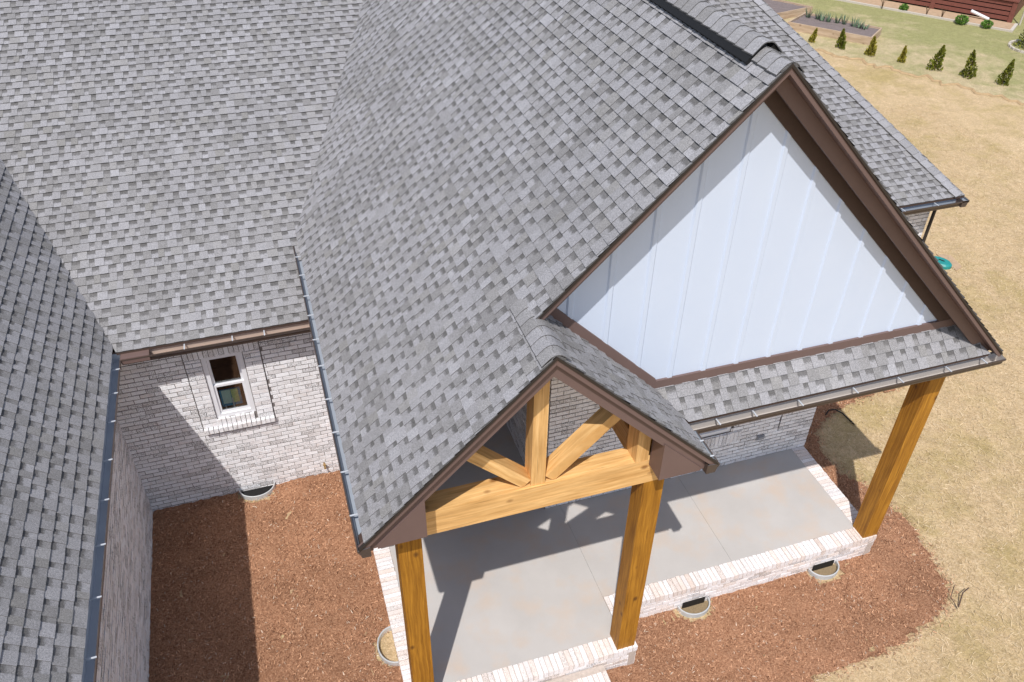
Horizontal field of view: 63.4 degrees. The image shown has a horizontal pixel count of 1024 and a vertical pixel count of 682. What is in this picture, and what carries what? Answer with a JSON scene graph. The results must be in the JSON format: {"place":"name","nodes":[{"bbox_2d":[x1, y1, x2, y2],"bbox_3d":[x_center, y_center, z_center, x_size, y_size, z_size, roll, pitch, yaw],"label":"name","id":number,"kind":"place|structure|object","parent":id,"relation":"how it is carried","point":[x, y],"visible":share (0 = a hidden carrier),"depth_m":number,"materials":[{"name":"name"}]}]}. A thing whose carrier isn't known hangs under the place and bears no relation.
{"place":"outdoors","nodes":[
{"label":"outdoors","id":0,"kind":"place"},
{"bbox_2d":[125,50,1023,681],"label":"lawn","id":1,"kind":"structure","parent":0,"point":[993,122],"depth_m":15.32,"materials":[{"name":"beige plant"}]},
{"bbox_2d":[0,0,1005,681],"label":"brick house","id":2,"kind":"structure","parent":1,"relation":"on","point":[532,330],"depth_m":10.30,"materials":[{"name":"brick"}]},
{"bbox_2d":[200,352,255,417],"bbox_3d":[-4.226,0.630,12.366,0.576,1.190,0.100,-11,40,-14],"label":"window","id":3,"kind":"structure","parent":2,"relation":"in","point":[220,412],"depth_m":12.37,"materials":[{"name":"white plastic"}]},
{"bbox_2d":[219,386,242,408],"bbox_3d":[-4.270,0.892,12.622,0.300,0.405,0.068,-11,40,-14],"label":"framed poster","id":4,"kind":"object","parent":2,"relation":"on","point":[230,396],"visible":1,"depth_m":12.58,"materials":[{"name":"multicoloured paper"}]},
{"bbox_2d":[239,482,275,500],"bbox_3d":[-4.173,2.545,13.643,0.584,0.236,0.243,-11,40,-14],"label":"vent well","id":5,"kind":"object","parent":2,"relation":"attached to","point":[258,493],"visible":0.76,"depth_m":13.61,"materials":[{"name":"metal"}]},
{"bbox_2d":[377,626,399,666],"bbox_3d":[-1.732,4.300,11.482,0.243,0.276,0.584,-11,40,-14],"label":"vent well","id":6,"kind":"object","parent":2,"relation":"attached to","point":[381,635],"visible":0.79,"depth_m":11.34,"materials":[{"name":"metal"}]},
{"bbox_2d":[677,597,709,617],"bbox_3d":[2.715,3.994,12.236,0.514,0.298,0.215,-11,40,-14],"label":"vent well","id":7,"kind":"object","parent":2,"relation":"attached to","point":[697,608],"visible":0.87,"depth_m":12.23,"materials":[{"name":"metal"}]},
{"bbox_2d":[700,427,730,436],"bbox_3d":[2.920,0.915,12.827,1.290,1.610,0.100,-11,40,-14],"label":"window","id":8,"kind":"structure","parent":2,"relation":"in","point":[727,429],"depth_m":13.36,"materials":[{"name":"white plastic"}]},
{"bbox_2d":[807,560,839,579],"bbox_3d":[4.840,3.592,12.783,0.514,0.298,0.215,-11,40,-14],"label":"vent well","id":9,"kind":"object","parent":2,"relation":"attached to","point":[825,570],"visible":0.84,"depth_m":12.78,"materials":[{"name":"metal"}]},
{"bbox_2d":[148,376,965,681],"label":"mulch bed","id":10,"kind":"object","parent":1,"relation":"on","point":[238,639],"visible":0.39,"depth_m":12.11,"materials":[{"name":"brown wood"}]},
{"bbox_2d":[825,409,854,424],"bbox_3d":[6.149,1.400,15.495,0.552,0.119,0.194,16,41,18],"label":"drip hose","id":11,"kind":"object","parent":1,"relation":"on","point":[841,413],"visible":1,"depth_m":15.52,"materials":[{"name":"black plastic"}]},
{"bbox_2d":[821,103,1023,681],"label":"dry grass","id":12,"kind":"structure","parent":1,"relation":"on","point":[999,387],"depth_m":15.11,"materials":[{"name":"plant"}]},
{"bbox_2d":[935,256,951,269],"bbox_3d":[10.194,-1.875,19.728,0.378,0.118,0.538,-28,46,-31],"label":"utility lid","id":13,"kind":"object","parent":1,"relation":"on","point":[946,264],"visible":0.62,"depth_m":19.60,"materials":[{"name":"teal plastic"}]},
{"bbox_2d":[936,254,961,270],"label":"bare soil","id":14,"kind":"structure","parent":1,"relation":"on","point":[956,265],"depth_m":19.87,"materials":[{"name":"brown soil"}]},
{"bbox_2d":[951,585,968,608],"bbox_3d":[6.673,3.795,12.411,0.191,0.154,0.394,29,46,31],"label":"fallen forked twig","id":15,"kind":"object","parent":1,"relation":"on","point":[960,598],"visible":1,"depth_m":12.36,"materials":[{"name":"wood"}]},
{"bbox_2d":[783,0,1023,102],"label":"lawn","id":16,"kind":"structure","parent":0,"point":[925,39],"depth_m":32.05,"materials":[{"name":"plant"}]},
{"bbox_2d":[764,0,812,18],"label":"raised bed","id":17,"kind":"object","parent":16,"relation":"on","point":[783,9],"visible":0.44,"depth_m":34.87,"materials":[{"name":"brown wood"}]},
{"bbox_2d":[808,27,817,41],"bbox_3d":[11.674,-11.839,32.053,0.302,0.589,0.281,-11,40,-14],"label":"conifer","id":18,"kind":"object","parent":16,"relation":"on","point":[813,36],"visible":1,"depth_m":32.04,"materials":[{"name":"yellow plant"}]},
{"bbox_2d":[788,12,881,44],"bbox_3d":[12.903,-12.523,33.145,3.316,0.300,1.679,23,43,26],"label":"raised bed","id":19,"kind":"object","parent":16,"relation":"on","point":[803,23],"visible":0.91,"depth_m":32.84,"materials":[{"name":"brown wood"}]},
{"bbox_2d":[805,9,812,17],"bbox_3d":[12.103,-13.369,33.735,0.410,0.382,0.356,18,41,20],"label":"spiky plant","id":20,"kind":"object","parent":19,"relation":"on","point":[808,15],"visible":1,"depth_m":33.77,"materials":[{"name":"green plant"}]},
{"bbox_2d":[819,13,828,20],"bbox_3d":[12.547,-13.086,33.384,0.399,0.381,0.317,22,43,24],"label":"spiky plant","id":21,"kind":"object","parent":19,"relation":"on","point":[823,18],"visible":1,"depth_m":33.48,"materials":[{"name":"green plant"}]},
{"bbox_2d":[826,12,833,21],"bbox_3d":[12.777,-13.016,33.311,0.370,0.366,0.435,18,41,20],"label":"spiky plant","id":22,"kind":"object","parent":19,"relation":"on","point":[828,19],"visible":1,"depth_m":33.35,"materials":[{"name":"green plant"}]},
{"bbox_2d":[835,14,842,22],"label":"spiky plant","id":23,"kind":"object","parent":19,"relation":"on","point":[836,18],"visible":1,"depth_m":33.20,"materials":[{"name":"green plant"}]},
{"bbox_2d":[841,16,848,24],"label":"spiky plant","id":24,"kind":"object","parent":19,"relation":"on","point":[844,22],"visible":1,"depth_m":33.09,"materials":[{"name":"green plant"}]},
{"bbox_2d":[850,17,859,26],"bbox_3d":[13.613,-12.683,32.915,0.448,0.352,0.313,8,39,10],"label":"spiky plant","id":25,"kind":"object","parent":19,"relation":"on","point":[855,23],"visible":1,"depth_m":32.96,"materials":[{"name":"green plant"}]},
{"bbox_2d":[856,19,863,27],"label":"spiky plant","id":26,"kind":"object","parent":19,"relation":"on","point":[859,25],"visible":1,"depth_m":32.82,"materials":[{"name":"green plant"}]},
{"bbox_2d":[835,28,846,48],"bbox_3d":[12.586,-11.489,31.479,0.446,0.768,0.475,-11,40,-14],"label":"conifer","id":27,"kind":"object","parent":16,"relation":"on","point":[840,42],"visible":1,"depth_m":31.50,"materials":[{"name":"green plant"}]},
{"bbox_2d":[864,36,876,55],"bbox_3d":[13.477,-11.015,30.890,0.452,0.769,0.446,-11,40,-14],"label":"conifer","id":28,"kind":"object","parent":16,"relation":"on","point":[871,49],"visible":1,"depth_m":30.90,"materials":[{"name":"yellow plant"}]},
{"bbox_2d":[897,45,907,62],"bbox_3d":[14.367,-10.551,30.403,0.303,0.662,0.348,18,41,21],"label":"conifer","id":29,"kind":"object","parent":16,"relation":"on","point":[902,57],"visible":1,"depth_m":30.40,"materials":[{"name":"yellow plant"}]},
{"bbox_2d":[815,48,1023,104],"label":"soil edge","id":30,"kind":"object","parent":16,"relation":"on","point":[931,79],"visible":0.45,"depth_m":29.40,"materials":[{"name":"brown soil"}]},
{"bbox_2d":[837,0,1017,32],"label":"bed edging","id":31,"kind":"object","parent":16,"relation":"on","point":[1012,29],"visible":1,"depth_m":34.93,"materials":[{"name":"grey concrete"}]},
{"bbox_2d":[850,0,1014,29],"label":"planting bed","id":32,"kind":"object","parent":16,"relation":"on","point":[953,15],"visible":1,"depth_m":35.36,"materials":[{"name":"soil"}]},
{"bbox_2d":[899,4,909,10],"bbox_3d":[16.749,-14.247,35.410,0.436,0.356,0.406,27,45,29],"label":"shrub","id":33,"kind":"object","parent":32,"relation":"on","point":[905,7],"visible":1,"depth_m":35.32,"materials":[{"name":"green plant"}]},
{"bbox_2d":[955,14,969,24],"bbox_3d":[18.506,-13.219,34.069,0.548,0.422,0.573,-11,40,-14],"label":"shrub","id":34,"kind":"object","parent":32,"relation":"on","point":[964,19],"visible":1,"depth_m":33.98,"materials":[{"name":"green plant"}]},
{"bbox_2d":[971,9,988,19],"bbox_3d":[19.557,-13.627,34.631,0.784,0.330,0.120,22,43,24],"label":"drain pipe","id":35,"kind":"object","parent":32,"relation":"on","point":[979,14],"visible":0.88,"depth_m":34.60,"materials":[{"name":"white plastic"}]},
{"bbox_2d":[981,19,993,28],"bbox_3d":[19.336,-12.900,33.727,0.510,0.376,0.488,-11,40,-14],"label":"shrub","id":36,"kind":"object","parent":32,"relation":"on","point":[989,23],"visible":1,"depth_m":33.63,"materials":[{"name":"green plant"}]},
{"bbox_2d":[926,45,946,70],"bbox_3d":[15.341,-10.211,29.763,0.579,0.940,0.574,25,44,27],"label":"conifer","id":37,"kind":"object","parent":16,"relation":"on","point":[937,63],"visible":1,"depth_m":29.78,"materials":[{"name":"green plant"}]},
{"bbox_2d":[889,0,1023,22],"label":"garden deck","id":38,"kind":"structure","parent":16,"relation":"on","point":[1005,10],"depth_m":34.80,"materials":[{"name":"brown wood"}]},
{"bbox_2d":[959,49,977,78],"bbox_3d":[16.185,-9.780,29.178,0.568,1.005,0.612,-11,40,-14],"label":"conifer","id":39,"kind":"object","parent":16,"relation":"on","point":[971,62],"visible":1,"depth_m":29.18,"materials":[{"name":"green plant"}]},
{"bbox_2d":[995,59,1014,85],"bbox_3d":[17.143,-9.309,28.642,0.486,0.948,0.502,-11,40,-14],"label":"conifer","id":40,"kind":"object","parent":16,"relation":"on","point":[1009,70],"visible":1,"depth_m":28.68,"materials":[{"name":"green plant"}]},
{"bbox_2d":[1008,39,1023,53],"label":"stone ring","id":41,"kind":"object","parent":16,"relation":"on","point":[1014,48],"visible":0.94,"depth_m":31.86,"materials":[{"name":"white stone"}]},
{"bbox_2d":[1013,30,1023,47],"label":"conifer","id":42,"kind":"object","parent":16,"relation":"on","point":[1022,40],"visible":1,"depth_m":31.99,"materials":[{"name":"green plant"}]}
]}

